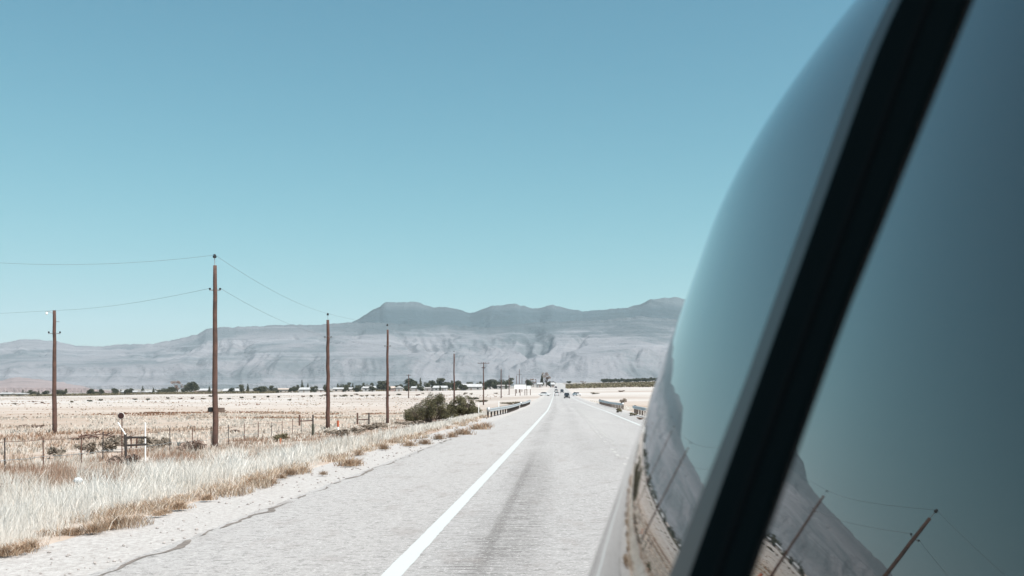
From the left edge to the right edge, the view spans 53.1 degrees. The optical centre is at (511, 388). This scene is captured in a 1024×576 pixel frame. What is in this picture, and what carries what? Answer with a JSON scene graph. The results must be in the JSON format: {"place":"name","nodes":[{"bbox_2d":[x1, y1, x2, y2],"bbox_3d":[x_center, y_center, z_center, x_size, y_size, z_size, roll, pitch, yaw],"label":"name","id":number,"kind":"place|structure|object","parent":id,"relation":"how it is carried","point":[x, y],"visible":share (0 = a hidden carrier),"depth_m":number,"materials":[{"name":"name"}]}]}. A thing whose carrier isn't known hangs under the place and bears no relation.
{"place":"outdoors","nodes":[
{"label":"outdoors","id":0,"kind":"place"},
{"bbox_2d":[0,377,119,392],"bbox_3d":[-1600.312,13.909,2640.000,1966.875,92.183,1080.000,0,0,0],"label":"foothills","id":1,"kind":"structure","parent":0,"point":[17,384],"depth_m":2220.29,"materials":[{"name":"stone"}]},
{"bbox_2d":[0,381,653,557],"bbox_3d":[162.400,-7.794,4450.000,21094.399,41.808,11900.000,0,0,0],"label":"ground","id":2,"kind":"structure","parent":0,"point":[639,396],"depth_m":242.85,"materials":[{"name":"plant"}]},
{"bbox_2d":[0,392,14,396],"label":"house","id":3,"kind":"structure","parent":2,"relation":"on","point":[7,393],"depth_m":851.08,"materials":[{"name":"white metal"}]},
{"bbox_2d":[15,393,29,395],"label":"house","id":4,"kind":"structure","parent":2,"relation":"on","point":[22,394],"depth_m":856.28,"materials":[{"name":"white metal"}]},
{"bbox_2d":[31,528,52,535],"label":"grass tuft","id":5,"kind":"object","parent":2,"relation":"on","point":[43,532],"visible":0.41,"depth_m":13.61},
{"bbox_2d":[45,310,60,432],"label":"utility pole","id":6,"kind":"object","parent":2,"relation":"on","point":[54,401],"visible":0.98,"depth_m":81.88,"materials":[{"name":"brown wood"}]},
{"bbox_2d":[46,446,65,458],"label":"desert shrub","id":7,"kind":"object","parent":2,"relation":"on","point":[52,450],"visible":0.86,"depth_m":43.94,"materials":[{"name":"plant"}]},
{"bbox_2d":[59,389,67,394],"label":"tree","id":8,"kind":"object","parent":2,"relation":"on","point":[63,392],"visible":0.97,"depth_m":857.12,"materials":[{"name":"green plant"}]},
{"bbox_2d":[55,526,80,534],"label":"grass tuft","id":9,"kind":"object","parent":2,"relation":"on","point":[67,532],"visible":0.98,"depth_m":13.52,"materials":[{"name":"plant"}]},
{"bbox_2d":[69,525,91,534],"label":"grass tuft","id":10,"kind":"object","parent":2,"relation":"on","point":[79,530],"visible":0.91,"depth_m":13.64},
{"bbox_2d":[72,442,99,453],"bbox_3d":[-19.544,2.723,46.938,1.145,0.639,0.931,0,0,7],"label":"desert shrub","id":11,"kind":"object","parent":2,"relation":"on","point":[92,446],"visible":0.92,"depth_m":46.78,"materials":[{"name":"plant"}]},
{"bbox_2d":[72,430,133,439],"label":"brush pile","id":12,"kind":"object","parent":2,"relation":"on","point":[90,435],"visible":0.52,"depth_m":65.83,"materials":[{"name":"plant"}]},
{"bbox_2d":[104,508,120,515],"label":"grass tuft","id":13,"kind":"object","parent":2,"relation":"on","point":[109,512],"visible":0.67,"depth_m":15.98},
{"bbox_2d":[99,436,127,451],"bbox_3d":[-18.951,2.638,48.725,1.341,0.807,1.650,0,0,-14],"label":"desert shrub","id":14,"kind":"object","parent":2,"relation":"on","point":[111,444],"visible":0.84,"depth_m":48.63,"materials":[{"name":"plant"}]},
{"bbox_2d":[117,412,125,455],"bbox_3d":[-14.869,2.000,38.989,0.340,2.189,0.078,0,0,0],"label":"round sign","id":15,"kind":"object","parent":2,"relation":"on","point":[121,415],"visible":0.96,"depth_m":38.98,"materials":[{"name":"metal"}]},
{"bbox_2d":[105,454,140,466],"bbox_3d":[-14.033,2.601,36.954,1.335,0.548,0.952,0,0,-27],"label":"desert shrub","id":16,"kind":"object","parent":2,"relation":"on","point":[112,459],"visible":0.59,"depth_m":36.88,"materials":[{"name":"plant"}]},
{"bbox_2d":[124,388,132,393],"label":"tree","id":17,"kind":"object","parent":2,"relation":"on","point":[129,390],"visible":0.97,"depth_m":858.71,"materials":[{"name":"green plant"}]},
{"bbox_2d":[124,434,146,455],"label":"pipe gate","id":18,"kind":"structure","parent":2,"relation":"on","point":[130,444],"depth_m":39.47,"materials":[{"name":"metal"}]},
{"bbox_2d":[2,390,276,396],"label":"scrub belt","id":19,"kind":"object","parent":2,"relation":"on","point":[162,392],"visible":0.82,"depth_m":853.40,"materials":[{"name":"green plant"}]},
{"bbox_2d":[145,422,145,458],"bbox_3d":[-14.218,2.210,39.700,0.055,1.791,0.055,0,0,23],"label":"white post","id":20,"kind":"object","parent":2,"relation":"on","point":[145,439],"visible":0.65,"depth_m":39.68,"materials":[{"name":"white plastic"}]},
{"bbox_2d":[138,436,157,448],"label":"desert shrub","id":21,"kind":"object","parent":2,"relation":"on","point":[149,441],"visible":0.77,"depth_m":53.48,"materials":[{"name":"plant"}]},
{"bbox_2d":[0,419,301,472],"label":"wire fence","id":22,"kind":"object","parent":2,"relation":"on","point":[81,437],"visible":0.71,"depth_m":41.35,"materials":[{"name":"metal"}]},
{"bbox_2d":[155,437,171,448],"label":"desert shrub","id":23,"kind":"object","parent":2,"relation":"on","point":[162,441],"visible":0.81,"depth_m":52.59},
{"bbox_2d":[160,387,171,392],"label":"tree","id":24,"kind":"object","parent":2,"relation":"on","point":[169,389],"visible":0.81,"depth_m":944.41,"materials":[{"name":"green plant"}]},
{"bbox_2d":[170,381,182,390],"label":"tree","id":25,"kind":"object","parent":2,"relation":"on","point":[176,386],"visible":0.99,"depth_m":924.76,"materials":[{"name":"green plant"}]},
{"bbox_2d":[181,382,191,391],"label":"tree","id":26,"kind":"object","parent":2,"relation":"on","point":[186,388],"visible":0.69,"depth_m":980.89,"materials":[{"name":"green plant"}]},
{"bbox_2d":[176,440,208,451],"bbox_3d":[-14.941,2.692,47.767,1.468,0.709,1.047,0,0,8],"label":"desert shrub","id":27,"kind":"object","parent":2,"relation":"on","point":[197,443],"visible":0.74,"depth_m":47.60,"materials":[{"name":"plant"}]},
{"bbox_2d":[189,381,199,391],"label":"tree","id":28,"kind":"object","parent":2,"relation":"on","point":[193,386],"visible":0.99,"depth_m":952.27,"materials":[{"name":"green plant"}]},
{"bbox_2d":[208,254,224,446],"bbox_3d":[-16.242,-1.902,56.048,0.920,10.895,0.434,0,0,0],"label":"utility pole","id":29,"kind":"object","parent":2,"relation":"on","point":[214,409],"visible":0.95,"depth_m":55.89,"materials":[{"name":"brown wood"}]},
{"bbox_2d":[10,255,211,264],"bbox_3d":[-25.703,-7.313,57.001,19.027,0.877,0.014,0,0,6],"label":"power line","id":30,"kind":"object","parent":29,"relation":"attached to","point":[110,263],"visible":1,"depth_m":56.83,"materials":[{"name":"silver metal"}]},
{"bbox_2d":[73,288,208,309],"bbox_3d":[-26.581,-5.860,69.001,0.014,0.800,32.879,0,0,-38],"label":"power line","id":31,"kind":"object","parent":29,"relation":"attached to","point":[141,301],"visible":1,"depth_m":64.99,"materials":[{"name":"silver metal"}]},
{"bbox_2d":[0,414,489,542],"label":"edge grass","id":32,"kind":"structure","parent":2,"relation":"on","point":[135,509],"depth_m":18.97,"materials":[{"name":"plant"}]},
{"bbox_2d":[253,386,268,390],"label":"tree","id":33,"kind":"object","parent":2,"relation":"on","point":[256,388],"visible":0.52,"depth_m":982.39,"materials":[{"name":"green plant"}]},
{"bbox_2d":[0,387,551,575],"bbox_3d":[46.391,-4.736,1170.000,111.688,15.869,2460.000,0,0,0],"label":"gravel verge","id":34,"kind":"structure","parent":2,"relation":"on","point":[91,547],"depth_m":14.46,"materials":[{"name":"gravel"}]},
{"bbox_2d":[0,542,27,556],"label":"grass tuft","id":35,"kind":"object","parent":34,"relation":"on","point":[5,551],"visible":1,"depth_m":11.74,"materials":[{"name":"plant"}]},
{"bbox_2d":[0,541,37,553],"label":"grass tuft","id":36,"kind":"object","parent":34,"relation":"on","point":[25,548],"visible":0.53,"depth_m":11.93,"materials":[{"name":"plant"}]},
{"bbox_2d":[13,536,50,550],"bbox_3d":[-5.792,1.841,12.254,0.452,0.154,0.619,0,0,-4],"label":"grass tuft","id":37,"kind":"object","parent":34,"relation":"on","point":[32,542],"visible":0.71,"depth_m":12.24,"materials":[{"name":"plant"}]},
{"bbox_2d":[81,519,109,533],"bbox_3d":[-5.576,1.846,13.729,0.456,0.160,0.601,0,0,-16],"label":"grass tuft","id":38,"kind":"object","parent":34,"relation":"on","point":[94,528],"visible":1,"depth_m":13.69,"materials":[{"name":"plant"}]},
{"bbox_2d":[95,515,132,529],"bbox_3d":[-5.544,1.846,14.253,0.522,0.169,0.578,0,0,42],"label":"grass tuft","id":39,"kind":"object","parent":34,"relation":"on","point":[109,523],"visible":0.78,"depth_m":14.22,"materials":[{"name":"plant"}]},
{"bbox_2d":[115,516,134,525],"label":"grass tuft","id":40,"kind":"object","parent":34,"relation":"on","point":[124,521],"visible":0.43,"depth_m":14.49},
{"bbox_2d":[148,509,171,516],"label":"grass tuft","id":41,"kind":"object","parent":34,"relation":"on","point":[159,513],"visible":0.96,"depth_m":15.58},
{"bbox_2d":[161,508,173,513],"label":"grass tuft","id":42,"kind":"object","parent":34,"relation":"on","point":[167,512],"visible":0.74,"depth_m":15.85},
{"bbox_2d":[163,500,195,510],"bbox_3d":[-5.367,1.871,16.482,0.507,0.148,0.458,0,0,4],"label":"grass tuft","id":43,"kind":"object","parent":34,"relation":"on","point":[179,506],"visible":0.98,"depth_m":16.45,"materials":[{"name":"plant"}]},
{"bbox_2d":[192,493,219,500],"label":"grass tuft","id":44,"kind":"object","parent":34,"relation":"on","point":[206,497],"visible":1,"depth_m":17.88,"materials":[{"name":"plant"}]},
{"bbox_2d":[238,476,263,484],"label":"grass tuft","id":45,"kind":"object","parent":34,"relation":"on","point":[250,480],"visible":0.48,"depth_m":21.17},
{"bbox_2d":[262,476,280,483],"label":"grass tuft","id":46,"kind":"object","parent":34,"relation":"on","point":[275,481],"visible":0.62,"depth_m":21.25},
{"bbox_2d":[275,473,288,478],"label":"grass tuft","id":47,"kind":"object","parent":34,"relation":"on","point":[281,476],"visible":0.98,"depth_m":22.59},
{"bbox_2d":[280,468,300,475],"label":"grass tuft","id":48,"kind":"object","parent":34,"relation":"on","point":[292,472],"visible":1,"depth_m":23.69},
{"bbox_2d":[293,466,311,472],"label":"grass tuft","id":49,"kind":"object","parent":34,"relation":"on","point":[298,468],"visible":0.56,"depth_m":24.51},
{"bbox_2d":[334,457,363,466],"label":"grass tuft","id":50,"kind":"object","parent":34,"relation":"on","point":[349,463],"visible":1,"depth_m":26.66,"materials":[{"name":"plant"}]},
{"bbox_2d":[351,457,365,464],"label":"grass tuft","id":51,"kind":"object","parent":34,"relation":"on","point":[359,462],"visible":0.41,"depth_m":27.24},
{"bbox_2d":[350,448,367,455],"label":"grass tuft","id":52,"kind":"object","parent":34,"relation":"on","point":[357,453],"visible":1,"depth_m":31.66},
{"bbox_2d":[375,443,390,449],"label":"grass tuft","id":53,"kind":"object","parent":34,"relation":"on","point":[383,446],"visible":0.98,"depth_m":34.96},
{"bbox_2d":[399,440,419,445],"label":"grass tuft","id":54,"kind":"object","parent":34,"relation":"on","point":[409,443],"visible":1,"depth_m":37.16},
{"bbox_2d":[417,438,432,444],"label":"grass tuft","id":55,"kind":"object","parent":34,"relation":"on","point":[425,441],"visible":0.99,"depth_m":38.65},
{"bbox_2d":[433,433,445,438],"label":"grass tuft","id":56,"kind":"object","parent":34,"relation":"on","point":[438,436],"visible":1,"depth_m":43.16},
{"bbox_2d":[444,430,459,437],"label":"grass tuft","id":57,"kind":"object","parent":34,"relation":"on","point":[449,435],"visible":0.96,"depth_m":45.17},
{"bbox_2d":[450,427,476,434],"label":"grass tuft","id":58,"kind":"object","parent":34,"relation":"on","point":[462,431],"visible":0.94,"depth_m":48.08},
{"bbox_2d":[465,423,491,429],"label":"grass tuft","id":59,"kind":"object","parent":34,"relation":"on","point":[477,426],"visible":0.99,"depth_m":55.36,"materials":[{"name":"plant"}]},
{"bbox_2d":[482,422,494,427],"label":"grass tuft","id":60,"kind":"object","parent":34,"relation":"on","point":[488,424],"visible":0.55,"depth_m":58.70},
{"bbox_2d":[487,402,520,417],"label":"guardrail","id":61,"kind":"object","parent":34,"relation":"on","point":[512,407],"visible":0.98,"depth_m":98.16,"materials":[{"name":"metal"}]},
{"bbox_2d":[520,400,530,407],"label":"guardrail","id":62,"kind":"object","parent":34,"relation":"on","point":[525,404],"visible":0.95,"depth_m":153.31,"materials":[{"name":"metal"}]},
{"bbox_2d":[273,433,288,440],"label":"desert shrub","id":63,"kind":"object","parent":2,"relation":"on","point":[278,436],"visible":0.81,"depth_m":63.05,"materials":[{"name":"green plant"}]},
{"bbox_2d":[278,388,290,392],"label":"house","id":64,"kind":"structure","parent":2,"relation":"on","point":[283,390],"depth_m":885.98,"materials":[{"name":"white"}]},
{"bbox_2d":[298,387,310,392],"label":"house","id":65,"kind":"structure","parent":2,"relation":"on","point":[304,389],"depth_m":876.07,"materials":[{"name":"white metal"}]},
{"bbox_2d":[299,415,313,425],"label":"fence brace","id":66,"kind":"object","parent":2,"relation":"on","point":[312,420],"visible":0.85,"depth_m":91.95,"materials":[{"name":"wood"}]},
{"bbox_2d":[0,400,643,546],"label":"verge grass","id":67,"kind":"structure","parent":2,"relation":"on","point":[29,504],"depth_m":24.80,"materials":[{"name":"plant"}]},
{"bbox_2d":[324,313,331,428],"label":"utility pole","id":68,"kind":"object","parent":2,"relation":"on","point":[328,337],"visible":0.98,"depth_m":91.87,"materials":[{"name":"brown wood"}]},
{"bbox_2d":[322,429,352,435],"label":"desert shrub","id":69,"kind":"object","parent":2,"relation":"on","point":[340,431],"visible":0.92,"depth_m":72.11,"materials":[{"name":"plant"}]},
{"bbox_2d":[333,387,352,391],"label":"house","id":70,"kind":"structure","parent":2,"relation":"on","point":[337,389],"depth_m":876.14,"materials":[{"name":"white metal"}]},
{"bbox_2d":[339,382,350,386],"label":"tree","id":71,"kind":"object","parent":2,"relation":"on","point":[347,384],"visible":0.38,"depth_m":965.90,"materials":[{"name":"green plant"}]},
{"bbox_2d":[352,386,360,391],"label":"tree","id":72,"kind":"object","parent":2,"relation":"on","point":[356,389],"visible":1,"depth_m":867.24,"materials":[{"name":"green plant"}]},
{"bbox_2d":[349,427,364,433],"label":"desert shrub","id":73,"kind":"object","parent":2,"relation":"on","point":[356,430],"visible":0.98,"depth_m":79.54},
{"bbox_2d":[357,413,369,423],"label":"fence brace","id":74,"kind":"object","parent":2,"relation":"on","point":[368,419],"visible":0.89,"depth_m":97.94,"materials":[{"name":"wood"}]},
{"bbox_2d":[362,385,375,391],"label":"house","id":75,"kind":"structure","parent":2,"relation":"on","point":[366,388],"depth_m":876.16,"materials":[{"name":"white metal"}]},
{"bbox_2d":[361,422,388,428],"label":"desert shrub","id":76,"kind":"object","parent":2,"relation":"on","point":[373,425],"visible":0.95,"depth_m":89.80,"materials":[{"name":"plant"}]},
{"bbox_2d":[376,380,385,389],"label":"tree","id":77,"kind":"object","parent":2,"relation":"on","point":[381,385],"visible":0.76,"depth_m":947.89,"materials":[{"name":"green plant"}]},
{"bbox_2d":[281,389,486,392],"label":"scrub belt","id":78,"kind":"object","parent":2,"relation":"on","point":[376,390],"visible":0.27,"depth_m":888.14,"materials":[{"name":"green plant"}]},
{"bbox_2d":[385,324,389,422],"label":"utility pole","id":79,"kind":"object","parent":2,"relation":"on","point":[387,384],"visible":0.93,"depth_m":108.90,"materials":[{"name":"brown wood"}]},
{"bbox_2d":[396,386,402,390],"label":"house","id":80,"kind":"structure","parent":2,"relation":"on","point":[399,388],"depth_m":870.95,"materials":[{"name":"white metal"}]},
{"bbox_2d":[393,420,426,424],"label":"desert shrub","id":81,"kind":"object","parent":2,"relation":"on","point":[419,422],"visible":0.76,"depth_m":98.91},
{"bbox_2d":[403,378,418,387],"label":"tree","id":82,"kind":"object","parent":2,"relation":"on","point":[412,382],"visible":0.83,"depth_m":932.46,"materials":[{"name":"green plant"}]},
{"bbox_2d":[411,386,422,390],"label":"house","id":83,"kind":"structure","parent":2,"relation":"on","point":[413,388],"depth_m":876.03,"materials":[{"name":"white metal"}]},
{"bbox_2d":[423,380,430,387],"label":"tree","id":84,"kind":"object","parent":2,"relation":"on","point":[428,384],"visible":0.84,"depth_m":950.56,"materials":[{"name":"green plant"}]},
{"bbox_2d":[402,392,459,422],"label":"desert bush","id":85,"kind":"object","parent":2,"relation":"on","point":[432,409],"visible":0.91,"depth_m":111.45,"materials":[{"name":"green plant"}]},
{"bbox_2d":[430,386,447,390],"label":"house","id":86,"kind":"structure","parent":2,"relation":"on","point":[436,388],"depth_m":876.32,"materials":[{"name":"white metal"}]},
{"bbox_2d":[435,378,448,385],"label":"tree","id":87,"kind":"object","parent":2,"relation":"on","point":[439,381],"visible":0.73,"depth_m":928.30,"materials":[{"name":"green plant"}]},
{"bbox_2d":[453,351,454,404],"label":"utility pole","id":88,"kind":"object","parent":2,"relation":"on","point":[454,378],"visible":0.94,"depth_m":212.90,"materials":[{"name":"brown wood"}]},
{"bbox_2d":[445,393,481,416],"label":"desert bush","id":89,"kind":"object","parent":2,"relation":"on","point":[463,407],"visible":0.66,"depth_m":113.25,"materials":[{"name":"green plant"}]},
{"bbox_2d":[459,384,467,389],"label":"tree","id":90,"kind":"object","parent":2,"relation":"on","point":[461,386],"visible":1,"depth_m":867.51,"materials":[{"name":"green plant"}]},
{"bbox_2d":[481,362,485,404],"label":"utility pole","id":91,"kind":"object","parent":2,"relation":"on","point":[483,382],"visible":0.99,"depth_m":254.87,"materials":[{"name":"brown wood"}]},
{"bbox_2d":[484,379,497,388],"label":"tree","id":92,"kind":"object","parent":2,"relation":"on","point":[488,382],"visible":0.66,"depth_m":975.16,"materials":[{"name":"green plant"}]},
{"bbox_2d":[490,382,500,388],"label":"tree","id":93,"kind":"object","parent":2,"relation":"on","point":[493,385],"visible":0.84,"depth_m":948.31,"materials":[{"name":"green plant"}]},
{"bbox_2d":[497,385,510,388],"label":"house","id":94,"kind":"structure","parent":2,"relation":"on","point":[499,386],"depth_m":881.28,"materials":[{"name":"white"}]},
{"bbox_2d":[499,378,513,385],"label":"tree","id":95,"kind":"object","parent":2,"relation":"on","point":[509,381],"visible":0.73,"depth_m":950.07,"materials":[{"name":"green plant"}]},
{"bbox_2d":[500,401,519,403],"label":"desert shrub","id":96,"kind":"object","parent":2,"relation":"on","point":[508,402],"visible":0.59,"depth_m":198.50,"materials":[{"name":"plant"}]},
{"bbox_2d":[514,384,525,395],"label":"billboard","id":97,"kind":"object","parent":2,"relation":"on","point":[519,386],"visible":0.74,"depth_m":419.93,"materials":[{"name":"white plastic"}]},
{"bbox_2d":[542,372,550,386],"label":"tree","id":98,"kind":"object","parent":2,"relation":"on","point":[545,375],"visible":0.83,"depth_m":968.09,"materials":[{"name":"grey plant"}]},
{"bbox_2d":[562,383,643,416],"bbox_3d":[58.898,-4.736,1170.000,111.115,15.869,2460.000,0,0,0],"label":"gravel verge","id":99,"kind":"structure","parent":2,"relation":"on","point":[626,411],"depth_m":157.16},
{"bbox_2d":[599,399,623,408],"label":"guardrail","id":100,"kind":"object","parent":99,"relation":"on","point":[608,403],"visible":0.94,"depth_m":147.86,"materials":[{"name":"metal"}]},
{"bbox_2d":[632,405,645,414],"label":"guardrail","id":101,"kind":"object","parent":99,"relation":"on","point":[640,409],"visible":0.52,"depth_m":95.56,"materials":[{"name":"metal"}]},
{"bbox_2d":[565,381,655,388],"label":"scrub belt","id":102,"kind":"object","parent":2,"relation":"on","point":[617,384],"visible":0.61,"depth_m":793.03,"materials":[{"name":"green plant"}]},
{"bbox_2d":[0,316,677,388],"bbox_3d":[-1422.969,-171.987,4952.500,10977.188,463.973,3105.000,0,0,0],"label":"mountains","id":103,"kind":"structure","parent":0,"point":[281,356],"depth_m":4231.33,"materials":[{"name":"stone"}]},
{"bbox_2d":[86,383,641,575],"bbox_3d":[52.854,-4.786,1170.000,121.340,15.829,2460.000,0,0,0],"label":"road","id":104,"kind":"structure","parent":0,"point":[540,502],"depth_m":15.65,"materials":[{"name":"asphalt"}]},
{"bbox_2d":[98,439,450,575],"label":"road crack","id":105,"kind":"object","parent":104,"relation":"on","point":[186,542],"visible":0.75,"depth_m":13.76,"materials":[{"name":"asphalt"}]},
{"bbox_2d":[381,388,555,575],"bbox_3d":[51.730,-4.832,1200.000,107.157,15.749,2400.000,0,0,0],"label":"edge line","id":106,"kind":"object","parent":104,"relation":"on","point":[402,563],"visible":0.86,"depth_m":14.74,"materials":[{"name":"white paint"}]},
{"bbox_2d":[571,404,628,464],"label":"line","id":107,"kind":"object","parent":104,"relation":"on","point":[605,441],"visible":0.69,"depth_m":45.77,"materials":[{"name":"paint"}]},
{"bbox_2d":[564,389,639,425],"bbox_3d":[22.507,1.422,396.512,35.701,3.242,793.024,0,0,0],"label":"edge line","id":108,"kind":"object","parent":104,"relation":"on","point":[613,414],"visible":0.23,"depth_m":90.76,"materials":[{"name":"white paint"}]},
{"bbox_2d":[587,0,1023,575],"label":"van","id":109,"kind":"object","parent":104,"relation":"on","point":[839,388],"visible":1,"depth_m":0.60,"materials":[{"name":"grey paint"}]},
{"bbox_2d":[0,0,853,346],"label":"sky","id":110,"kind":"structure","parent":0,"point":[347,158],"materials":[{"name":"blue"}]},
{"bbox_2d":[461,384,482,389],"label":"house","id":111,"kind":"structure","parent":0,"point":[474,386],"depth_m":871.12,"materials":[{"name":"white metal"}]},
{"bbox_2d":[352,297,684,327],"bbox_3d":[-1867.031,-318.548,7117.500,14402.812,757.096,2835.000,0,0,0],"label":"mountains","id":112,"kind":"structure","parent":0,"point":[408,313],"depth_m":7543.51,"materials":[{"name":"stone"}]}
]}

